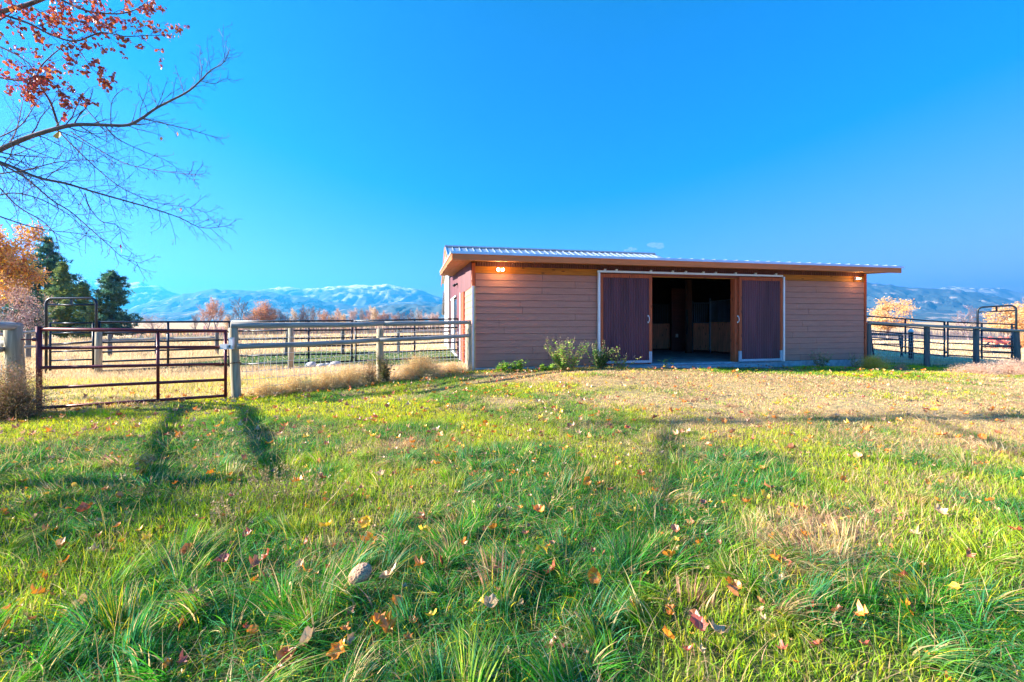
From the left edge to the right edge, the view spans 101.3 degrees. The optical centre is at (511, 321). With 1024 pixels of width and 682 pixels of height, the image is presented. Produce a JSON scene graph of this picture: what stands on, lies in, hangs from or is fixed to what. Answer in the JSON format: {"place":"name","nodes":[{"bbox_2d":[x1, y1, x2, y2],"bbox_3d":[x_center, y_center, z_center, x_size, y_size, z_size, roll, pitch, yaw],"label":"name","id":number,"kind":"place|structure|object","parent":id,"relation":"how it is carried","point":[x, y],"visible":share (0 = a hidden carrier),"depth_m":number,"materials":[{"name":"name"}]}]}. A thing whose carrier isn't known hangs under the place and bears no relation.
{"place":"outdoors","nodes":[
{"label":"outdoors","id":0,"kind":"place"},
{"bbox_2d":[0,322,1023,681],"bbox_3d":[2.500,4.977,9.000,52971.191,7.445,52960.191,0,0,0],"label":"ground","id":1,"kind":"structure","parent":0,"point":[618,390],"depth_m":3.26,"materials":[{"name":"plant"}]},
{"bbox_2d":[0,322,25,389],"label":"rail fence","id":2,"kind":"object","parent":1,"relation":"on","point":[13,335],"visible":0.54,"depth_m":6.37,"materials":[{"name":"wood"}]},
{"bbox_2d":[21,326,240,412],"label":"pipe gate","id":3,"kind":"structure","parent":2,"relation":"attached to","point":[40,347],"depth_m":7.00,"materials":[{"name":"red metal"}]},
{"bbox_2d":[0,218,57,307],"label":"amber tree","id":4,"kind":"object","parent":1,"relation":"on","point":[10,267],"visible":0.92,"depth_m":30.86,"materials":[{"name":"orange plant"}]},
{"bbox_2d":[0,275,57,332],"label":"thicket bush","id":5,"kind":"object","parent":1,"relation":"on","point":[20,304],"visible":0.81,"depth_m":24.04,"materials":[{"name":"orange plant"}]},
{"bbox_2d":[0,262,57,334],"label":"autumn tree","id":6,"kind":"object","parent":1,"relation":"on","point":[38,318],"visible":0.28,"depth_m":41.96,"materials":[{"name":"orange plant"}]},
{"bbox_2d":[0,306,57,344],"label":"thicket bush","id":7,"kind":"object","parent":1,"relation":"on","point":[26,319],"visible":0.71,"depth_m":22.14,"materials":[{"name":"orange plant"}]},
{"bbox_2d":[0,354,72,422],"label":"dry brush","id":8,"kind":"object","parent":1,"relation":"on","point":[17,400],"visible":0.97,"depth_m":6.08,"materials":[{"name":"brown plant"}]},
{"bbox_2d":[30,583,48,593],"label":"fallen leaf","id":9,"kind":"object","parent":1,"relation":"on","point":[40,590],"visible":0.9,"depth_m":2.14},
{"bbox_2d":[11,235,93,338],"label":"pine tree","id":10,"kind":"object","parent":1,"relation":"on","point":[50,263],"visible":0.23,"depth_m":47.64,"materials":[{"name":"green plant"}]},
{"bbox_2d":[39,260,77,336],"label":"pine tree","id":11,"kind":"object","parent":1,"relation":"on","point":[62,286],"visible":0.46,"depth_m":45.60,"materials":[{"name":"green plant"}]},
{"bbox_2d":[55,537,69,549],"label":"fallen leaf","id":12,"kind":"object","parent":1,"relation":"on","point":[61,541],"visible":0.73,"depth_m":2.62,"materials":[{"name":"plant"}]},
{"bbox_2d":[50,299,85,338],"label":"pine tree","id":13,"kind":"object","parent":1,"relation":"on","point":[62,314],"visible":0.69,"depth_m":43.77,"materials":[{"name":"green plant"}]},
{"bbox_2d":[44,297,97,373],"bbox_3d":[-11.918,0.428,11.350,1.319,2.171,0.064,0,0,-5],"label":"arched gate frame","id":14,"kind":"object","parent":1,"relation":"on","point":[94,325],"visible":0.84,"depth_m":11.32,"materials":[{"name":"brown metal"}]},
{"bbox_2d":[70,593,86,607],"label":"fallen leaf","id":15,"kind":"object","parent":1,"relation":"on","point":[82,599],"visible":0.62,"depth_m":2.12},
{"bbox_2d":[75,502,90,511],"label":"fallen leaf","id":16,"kind":"object","parent":1,"relation":"on","point":[82,506],"visible":0.96,"depth_m":3.00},
{"bbox_2d":[73,281,92,337],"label":"pine tree","id":17,"kind":"object","parent":1,"relation":"on","point":[83,289],"visible":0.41,"depth_m":45.69,"materials":[{"name":"green plant"}]},
{"bbox_2d":[72,299,119,338],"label":"pine tree","id":18,"kind":"object","parent":1,"relation":"on","point":[91,317],"visible":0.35,"depth_m":42.54,"materials":[{"name":"green plant"}]},
{"bbox_2d":[94,332,102,373],"bbox_3d":[-11.036,0.980,11.200,0.164,1.380,0.164,0,0,0],"label":"wooden post","id":19,"kind":"object","parent":1,"relation":"on","point":[98,359],"visible":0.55,"depth_m":11.15,"materials":[{"name":"wood"}]},
{"bbox_2d":[70,269,144,338],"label":"pine tree","id":20,"kind":"object","parent":1,"relation":"on","point":[108,290],"visible":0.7,"depth_m":43.55,"materials":[{"name":"green plant"}]},
{"bbox_2d":[0,0,240,281],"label":"overhanging tree","id":21,"kind":"object","parent":1,"relation":"on","point":[53,18],"visible":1,"depth_m":5.11,"materials":[{"name":"brown plant"}]},
{"bbox_2d":[141,313,165,335],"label":"field bush","id":22,"kind":"object","parent":1,"relation":"on","point":[152,325],"visible":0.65,"depth_m":128.95,"materials":[{"name":"beige plant"}]},
{"bbox_2d":[98,321,230,371],"bbox_3d":[-10.021,0.707,12.225,3.115,1.438,0.091,0,0,-31],"label":"corral panel","id":23,"kind":"object","parent":1,"relation":"on","point":[167,340],"visible":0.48,"depth_m":12.17,"materials":[{"name":"brown metal"}]},
{"bbox_2d":[196,301,218,335],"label":"cottonwood tree","id":24,"kind":"object","parent":1,"relation":"on","point":[209,310],"visible":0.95,"depth_m":215.98,"materials":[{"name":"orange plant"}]},
{"bbox_2d":[206,298,227,327],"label":"cottonwood tree","id":25,"kind":"object","parent":1,"relation":"on","point":[221,314],"visible":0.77,"depth_m":223.87,"materials":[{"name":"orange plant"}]},
{"bbox_2d":[214,553,229,561],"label":"fallen leaf","id":26,"kind":"object","parent":1,"relation":"on","point":[224,559],"visible":0.97,"depth_m":2.45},
{"bbox_2d":[0,329,449,359],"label":"paddock fence","id":27,"kind":"object","parent":1,"relation":"on","point":[27,347],"visible":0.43,"depth_m":17.32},
{"bbox_2d":[209,492,247,537],"bbox_3d":[-1.925,1.321,2.862,0.234,0.281,0.422,0,0,-37],"label":"dry weed","id":28,"kind":"object","parent":1,"relation":"on","point":[226,511],"visible":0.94,"depth_m":2.91,"materials":[{"name":"beige plant"}]},
{"bbox_2d":[227,297,253,320],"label":"cottonwood tree","id":29,"kind":"object","parent":1,"relation":"on","point":[235,311],"visible":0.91,"depth_m":214.13,"materials":[{"name":"grey plant"}]},
{"bbox_2d":[246,624,258,633],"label":"fallen leaf","id":30,"kind":"object","parent":1,"relation":"on","point":[252,629],"visible":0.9,"depth_m":1.89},
{"bbox_2d":[249,554,260,567],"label":"fallen leaf","id":31,"kind":"object","parent":1,"relation":"on","point":[254,562],"visible":0.96,"depth_m":2.42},
{"bbox_2d":[247,298,279,322],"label":"cottonwood tree","id":32,"kind":"object","parent":1,"relation":"on","point":[262,310],"visible":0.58,"depth_m":227.29,"materials":[{"name":"orange plant"}]},
{"bbox_2d":[248,301,279,334],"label":"cottonwood tree","id":33,"kind":"object","parent":1,"relation":"on","point":[270,317],"visible":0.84,"depth_m":225.22,"materials":[{"name":"orange plant"}]},
{"bbox_2d":[241,378,294,396],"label":"dry tuft","id":34,"kind":"object","parent":1,"relation":"on","point":[265,390],"visible":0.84,"depth_m":8.08,"materials":[{"name":"beige plant"}]},
{"bbox_2d":[236,450,312,507],"bbox_3d":[-1.895,1.263,3.405,0.632,0.396,0.506,0,0,23],"label":"dry weed","id":35,"kind":"object","parent":1,"relation":"on","point":[268,484],"visible":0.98,"depth_m":3.33,"materials":[{"name":"green plant"}]},
{"bbox_2d":[276,646,296,662],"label":"fallen leaf","id":36,"kind":"object","parent":1,"relation":"on","point":[280,654],"visible":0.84,"depth_m":1.78,"materials":[{"name":"plant"}]},
{"bbox_2d":[288,328,293,368],"bbox_3d":[-6.640,0.902,12.600,0.164,1.464,0.164,0,0,0],"label":"wooden post","id":37,"kind":"object","parent":1,"relation":"on","point":[291,339],"visible":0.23,"depth_m":12.54,"materials":[{"name":"wood"}]},
{"bbox_2d":[231,320,353,364],"bbox_3d":[-6.994,0.682,13.475,3.639,1.450,0.082,0,0,-14],"label":"corral panel","id":38,"kind":"object","parent":1,"relation":"on","point":[308,338],"visible":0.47,"depth_m":13.55,"materials":[{"name":"brown metal"}]},
{"bbox_2d":[269,372,322,393],"bbox_3d":[-4.408,1.349,8.480,1.210,0.666,0.960,0,0,0],"label":"dry tuft","id":39,"kind":"object","parent":1,"relation":"on","point":[296,386],"visible":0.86,"depth_m":8.42,"materials":[{"name":"beige plant"}]},
{"bbox_2d":[296,626,316,646],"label":"fallen leaf","id":40,"kind":"object","parent":1,"relation":"on","point":[307,633],"visible":0.9,"depth_m":1.82,"materials":[{"name":"plant"}]},
{"bbox_2d":[275,464,350,512],"bbox_3d":[-1.524,1.293,3.206,0.381,0.336,0.434,0,0,44],"label":"dry weed","id":41,"kind":"object","parent":1,"relation":"on","point":[316,486],"visible":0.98,"depth_m":3.24,"materials":[{"name":"green plant"}]},
{"bbox_2d":[307,305,320,333],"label":"cottonwood tree","id":42,"kind":"object","parent":1,"relation":"on","point":[311,316],"visible":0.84,"depth_m":197.19,"materials":[{"name":"grey plant"}]},
{"bbox_2d":[303,367,350,390],"bbox_3d":[-3.960,1.336,8.842,1.347,0.757,0.954,0,0,0],"label":"dry tuft","id":43,"kind":"object","parent":1,"relation":"on","point":[324,377],"visible":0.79,"depth_m":8.77,"materials":[{"name":"beige plant"}]},
{"bbox_2d":[326,639,344,660],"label":"fallen leaf","id":44,"kind":"object","parent":1,"relation":"on","point":[335,654],"visible":0.97,"depth_m":1.79,"materials":[{"name":"plant"}]},
{"bbox_2d":[334,308,342,319],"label":"cottonwood tree","id":45,"kind":"object","parent":1,"relation":"on","point":[337,317],"visible":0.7,"depth_m":224.66,"materials":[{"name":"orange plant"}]},
{"bbox_2d":[316,363,378,387],"bbox_3d":[-3.545,1.321,9.111,1.378,0.801,1.118,0,0,0],"label":"dry grass clump","id":46,"kind":"object","parent":1,"relation":"on","point":[355,380],"visible":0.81,"depth_m":9.03,"materials":[{"name":"beige plant"}]},
{"bbox_2d":[229,320,471,398],"bbox_3d":[-3.144,0.855,9.367,5.294,1.761,0.493,0,0,-39],"label":"rail fence","id":47,"kind":"object","parent":1,"relation":"on","point":[235,371],"visible":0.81,"depth_m":8.85,"materials":[{"name":"wood"}]},
{"bbox_2d":[374,350,395,381],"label":"climbing vine","id":48,"kind":"object","parent":47,"relation":"attached to","point":[384,370],"visible":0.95,"depth_m":9.54,"materials":[{"name":"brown plant"}]},
{"bbox_2d":[345,306,357,333],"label":"cottonwood tree","id":49,"kind":"object","parent":1,"relation":"on","point":[353,313],"visible":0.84,"depth_m":195.21,"materials":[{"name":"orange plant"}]},
{"bbox_2d":[348,562,371,584],"bbox_3d":[-0.795,1.323,2.201,0.124,0.090,0.093,-30,14,-15],"label":"rock","id":50,"kind":"object","parent":1,"relation":"on","point":[359,574],"visible":0.96,"depth_m":2.17,"materials":[{"name":"stone"}]},
{"bbox_2d":[361,515,370,526],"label":"fallen leaf","id":51,"kind":"object","parent":1,"relation":"on","point":[365,522],"visible":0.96,"depth_m":2.97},
{"bbox_2d":[359,358,383,383],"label":"dry grass clump","id":52,"kind":"object","parent":1,"relation":"on","point":[369,370],"visible":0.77,"depth_m":9.26,"materials":[{"name":"beige plant"}]},
{"bbox_2d":[369,306,378,332],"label":"cottonwood tree","id":53,"kind":"object","parent":1,"relation":"on","point":[374,315],"visible":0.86,"depth_m":205.58,"materials":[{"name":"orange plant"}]},
{"bbox_2d":[379,569,392,579],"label":"fallen leaf","id":54,"kind":"object","parent":1,"relation":"on","point":[385,574],"visible":1,"depth_m":2.29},
{"bbox_2d":[379,610,396,632],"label":"fallen leaf","id":55,"kind":"object","parent":1,"relation":"on","point":[392,625],"visible":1,"depth_m":1.97,"materials":[{"name":"plant"}]},
{"bbox_2d":[369,611,386,626],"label":"fallen leaf","id":56,"kind":"object","parent":55,"relation":"on","point":[377,618],"visible":1,"depth_m":1.96,"materials":[{"name":"plant"}]},
{"bbox_2d":[390,594,403,604],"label":"fallen leaf","id":57,"kind":"object","parent":1,"relation":"on","point":[394,599],"visible":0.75,"depth_m":2.13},
{"bbox_2d":[354,318,458,361],"bbox_3d":[-3.546,0.637,14.350,3.547,1.493,0.082,0,0,-13],"label":"corral panel","id":58,"kind":"object","parent":1,"relation":"on","point":[356,345],"visible":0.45,"depth_m":14.32,"materials":[{"name":"brown metal"}]},
{"bbox_2d":[414,555,424,565],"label":"fallen leaf","id":59,"kind":"object","parent":1,"relation":"on","point":[420,562],"visible":0.96,"depth_m":2.40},
{"bbox_2d":[391,352,450,379],"bbox_3d":[-2.134,1.208,10.021,1.616,1.066,1.268,0,0,0],"label":"dry grass clump","id":60,"kind":"object","parent":1,"relation":"on","point":[421,369],"visible":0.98,"depth_m":9.86,"materials":[{"name":"beige plant"}]},
{"bbox_2d":[439,359,469,373],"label":"dry tuft","id":61,"kind":"object","parent":1,"relation":"on","point":[456,369],"visible":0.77,"depth_m":10.45,"materials":[{"name":"beige plant"}]},
{"bbox_2d":[484,593,498,607],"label":"fallen leaf","id":62,"kind":"object","parent":1,"relation":"on","point":[492,598],"visible":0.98,"depth_m":2.12,"materials":[{"name":"plant"}]},
{"bbox_2d":[494,362,514,371],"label":"leafy weed","id":63,"kind":"object","parent":1,"relation":"on","point":[503,367],"visible":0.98,"depth_m":10.71,"materials":[{"name":"green plant"}]},
{"bbox_2d":[0,332,1023,411],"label":"dry field grass","id":64,"kind":"structure","parent":1,"relation":"on","point":[75,377],"depth_m":12.83,"materials":[{"name":"plant"}]},
{"bbox_2d":[0,363,1023,680],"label":"leaf litter","id":65,"kind":"object","parent":1,"relation":"on","point":[348,627],"visible":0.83,"depth_m":5.16,"materials":[{"name":"plant"}]},
{"bbox_2d":[360,531,376,544],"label":"fallen leaf","id":66,"kind":"object","parent":65,"relation":"on","point":[369,536],"visible":0.75,"depth_m":2.68,"materials":[{"name":"plant"}]},
{"bbox_2d":[2,304,1021,321],"bbox_3d":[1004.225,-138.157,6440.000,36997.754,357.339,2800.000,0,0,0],"label":"foothills","id":67,"kind":"structure","parent":1,"relation":"on","point":[392,309],"depth_m":6349.88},
{"bbox_2d":[511,359,527,371],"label":"leafy weed","id":68,"kind":"object","parent":1,"relation":"on","point":[519,367],"visible":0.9,"depth_m":10.77,"materials":[{"name":"green plant"}]},
{"bbox_2d":[533,504,545,511],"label":"fallen leaf","id":69,"kind":"object","parent":1,"relation":"on","point":[538,507],"visible":1,"depth_m":3.09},
{"bbox_2d":[539,363,555,370],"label":"leafy weed","id":70,"kind":"object","parent":1,"relation":"on","point":[544,368],"visible":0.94,"depth_m":10.93,"materials":[{"name":"green plant"}]},
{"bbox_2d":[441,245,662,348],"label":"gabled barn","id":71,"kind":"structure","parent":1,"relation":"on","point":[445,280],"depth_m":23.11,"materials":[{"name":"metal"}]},
{"bbox_2d":[544,336,590,370],"bbox_3d":[1.420,0.843,10.919,1.227,0.914,0.672,0,0,13],"label":"seeding weed","id":72,"kind":"object","parent":1,"relation":"on","point":[562,363],"visible":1,"depth_m":10.89,"materials":[{"name":"green plant"}]},
{"bbox_2d":[132,325,1021,340],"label":"riverside brush","id":73,"kind":"object","parent":1,"relation":"on","point":[391,331],"visible":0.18,"depth_m":208.02,"materials":[{"name":"beige plant"}]},
{"bbox_2d":[588,566,600,584],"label":"fallen leaf","id":74,"kind":"object","parent":1,"relation":"on","point":[593,570],"visible":0.93,"depth_m":2.29,"materials":[{"name":"plant"}]},
{"bbox_2d":[581,340,614,368],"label":"seeding weed","id":75,"kind":"object","parent":1,"relation":"on","point":[599,359],"visible":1,"depth_m":11.09,"materials":[{"name":"green plant"}]},
{"bbox_2d":[610,347,642,368],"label":"seeding weed","id":76,"kind":"object","parent":1,"relation":"on","point":[617,363],"visible":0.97,"depth_m":11.19,"materials":[{"name":"green plant"}]},
{"bbox_2d":[662,625,674,638],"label":"fallen leaf","id":77,"kind":"object","parent":1,"relation":"on","point":[667,632],"visible":1,"depth_m":1.87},
{"bbox_2d":[439,250,903,369],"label":"stable","id":78,"kind":"structure","parent":1,"relation":"on","point":[691,312],"depth_m":12.42,"materials":[{"name":"brown"}]},
{"bbox_2d":[450,293,460,357],"bbox_3d":[-2.190,0.145,16.087,0.062,2.210,4.740,0,0,-12],"label":"side door","id":79,"kind":"structure","parent":78,"relation":"in","point":[455,296],"depth_m":13.77,"materials":[{"name":"white paint"}]},
{"bbox_2d":[455,298,456,353],"bbox_3d":[-2.143,0.195,16.219,0.053,2.110,1.300,0,0,-12],"label":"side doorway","id":80,"kind":"structure","parent":78,"relation":"in","point":[456,298],"depth_m":15.90,"materials":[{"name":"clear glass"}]},
{"bbox_2d":[597,272,651,363],"bbox_3d":[3.210,-0.077,11.851,1.649,2.565,0.110,0,0,-12],"label":"sliding door","id":81,"kind":"structure","parent":78,"relation":"in","point":[624,301],"depth_m":11.88,"materials":[{"name":"brown wood"}]},
{"bbox_2d":[737,277,784,361],"bbox_3d":[7.584,-0.065,12.765,1.683,2.600,0.110,0,0,-12],"label":"sliding door","id":82,"kind":"structure","parent":78,"relation":"in","point":[761,300],"depth_m":12.79,"materials":[{"name":"brown wood"}]},
{"bbox_2d":[686,613,708,630],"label":"fallen leaf","id":83,"kind":"object","parent":1,"relation":"on","point":[699,623],"visible":1,"depth_m":1.93,"materials":[{"name":"plant"}]},
{"bbox_2d":[709,617,732,638],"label":"fallen leaf","id":84,"kind":"object","parent":1,"relation":"on","point":[719,628],"visible":1,"depth_m":1.90,"materials":[{"name":"plant"}]},
{"bbox_2d":[726,583,741,597],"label":"fallen leaf","id":85,"kind":"object","parent":1,"relation":"on","point":[734,591],"visible":1,"depth_m":2.17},
{"bbox_2d":[727,575,741,588],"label":"fallen leaf","id":86,"kind":"object","parent":1,"relation":"on","point":[737,583],"visible":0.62,"depth_m":2.27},
{"bbox_2d":[809,348,832,366],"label":"grassy weed","id":87,"kind":"object","parent":1,"relation":"on","point":[823,363],"visible":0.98,"depth_m":12.86,"materials":[{"name":"green plant"}]},
{"bbox_2d":[848,354,863,367],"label":"grassy weed","id":88,"kind":"object","parent":1,"relation":"on","point":[852,359],"visible":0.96,"depth_m":13.07,"materials":[{"name":"green plant"}]},
{"bbox_2d":[853,599,868,615],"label":"fallen leaf","id":89,"kind":"object","parent":1,"relation":"on","point":[861,610],"visible":0.98,"depth_m":2.01,"materials":[{"name":"plant"}]},
{"bbox_2d":[850,353,895,369],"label":"bush","id":90,"kind":"object","parent":1,"relation":"on","point":[870,362],"visible":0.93,"depth_m":12.81,"materials":[{"name":"green plant"}]},
{"bbox_2d":[871,333,903,354],"bbox_3d":[16.482,1.065,18.500,1.538,1.117,0.110,0,0,0],"label":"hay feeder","id":91,"kind":"object","parent":1,"relation":"on","point":[890,334],"visible":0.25,"depth_m":18.47,"materials":[{"name":"black metal"}]},
{"bbox_2d":[867,296,919,337],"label":"golden tree","id":92,"kind":"object","parent":1,"relation":"on","point":[885,307],"visible":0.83,"depth_m":61.50,"materials":[{"name":"yellow plant"}]},
{"bbox_2d":[867,316,946,357],"bbox_3d":[14.649,0.546,15.800,2.708,1.576,0.085,0,0,18],"label":"corral panel","id":93,"kind":"object","parent":1,"relation":"on","point":[943,336],"visible":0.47,"depth_m":15.72,"materials":[{"name":"black metal"}]},
{"bbox_2d":[908,329,913,359],"bbox_3d":[15.969,0.976,16.800,0.190,1.367,0.200,0,0,0],"label":"hydrant post","id":94,"kind":"object","parent":1,"relation":"on","point":[910,343],"visible":0.72,"depth_m":16.75,"materials":[{"name":"blue metal"}]},
{"bbox_2d":[934,502,947,513],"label":"fallen leaf","id":95,"kind":"object","parent":1,"relation":"on","point":[941,509],"visible":0.97,"depth_m":3.09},
{"bbox_2d":[867,321,1023,366],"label":"rail fence","id":96,"kind":"object","parent":1,"relation":"on","point":[976,336],"visible":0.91,"depth_m":14.01,"materials":[{"name":"metal"}]},
{"bbox_2d":[938,305,983,339],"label":"bare tree","id":97,"kind":"object","parent":1,"relation":"on","point":[964,324],"visible":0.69,"depth_m":70.28,"materials":[{"name":"grey plant"}]},
{"bbox_2d":[963,547,976,557],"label":"fallen leaf","id":98,"kind":"object","parent":1,"relation":"on","point":[968,553],"visible":0.96,"depth_m":2.50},
{"bbox_2d":[946,321,1016,358],"bbox_3d":[16.969,0.698,15.200,2.108,1.392,0.080,0,0,11],"label":"corral panel","id":99,"kind":"object","parent":1,"relation":"on","point":[981,344],"visible":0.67,"depth_m":15.17,"materials":[{"name":"brown metal"}]},
{"bbox_2d":[946,361,1019,374],"bbox_3d":[13.354,1.558,12.003,1.843,0.873,1.240,0,0,0],"label":"dry brush","id":100,"kind":"object","parent":1,"relation":"on","point":[978,369],"visible":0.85,"depth_m":11.89,"materials":[{"name":"beige plant"}]},
{"bbox_2d":[976,305,1017,353],"bbox_3d":[17.898,0.541,15.500,1.011,2.286,0.064,0,0,39],"label":"arched gate frame","id":101,"kind":"object","parent":1,"relation":"on","point":[996,310],"visible":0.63,"depth_m":15.48,"materials":[{"name":"brown metal"}]},
{"bbox_2d":[983,337,1022,348],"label":"farm implement","id":102,"kind":"object","parent":1,"relation":"on","point":[1000,341],"visible":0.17,"depth_m":23.91,"materials":[{"name":"red paint"}]},
{"bbox_2d":[983,301,1023,340],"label":"orange tree","id":103,"kind":"object","parent":1,"relation":"on","point":[1002,315],"visible":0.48,"depth_m":48.03,"materials":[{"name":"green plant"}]},
{"bbox_2d":[984,356,1023,374],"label":"dry brush","id":104,"kind":"object","parent":1,"relation":"on","point":[1018,367],"visible":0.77,"depth_m":12.02,"materials":[{"name":"beige plant"}]},
{"bbox_2d":[998,299,1023,334],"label":"orange tree","id":105,"kind":"object","parent":1,"relation":"on","point":[1020,317],"visible":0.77,"depth_m":44.48,"materials":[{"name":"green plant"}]},
{"bbox_2d":[0,0,1023,297],"label":"sky","id":106,"kind":"structure","parent":0,"point":[367,139],"materials":[{"name":"blue"}]},
{"bbox_2d":[38,276,1023,309],"bbox_3d":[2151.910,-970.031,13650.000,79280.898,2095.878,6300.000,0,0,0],"label":"mountain range","id":107,"kind":"structure","parent":0,"point":[358,295],"depth_m":14008.70,"materials":[{"name":"snow"}]},
{"bbox_2d":[78,282,1023,314],"bbox_3d":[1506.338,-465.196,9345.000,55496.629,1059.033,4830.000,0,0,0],"label":"forested mountains","id":108,"kind":"structure","parent":0,"point":[931,300],"depth_m":9428.85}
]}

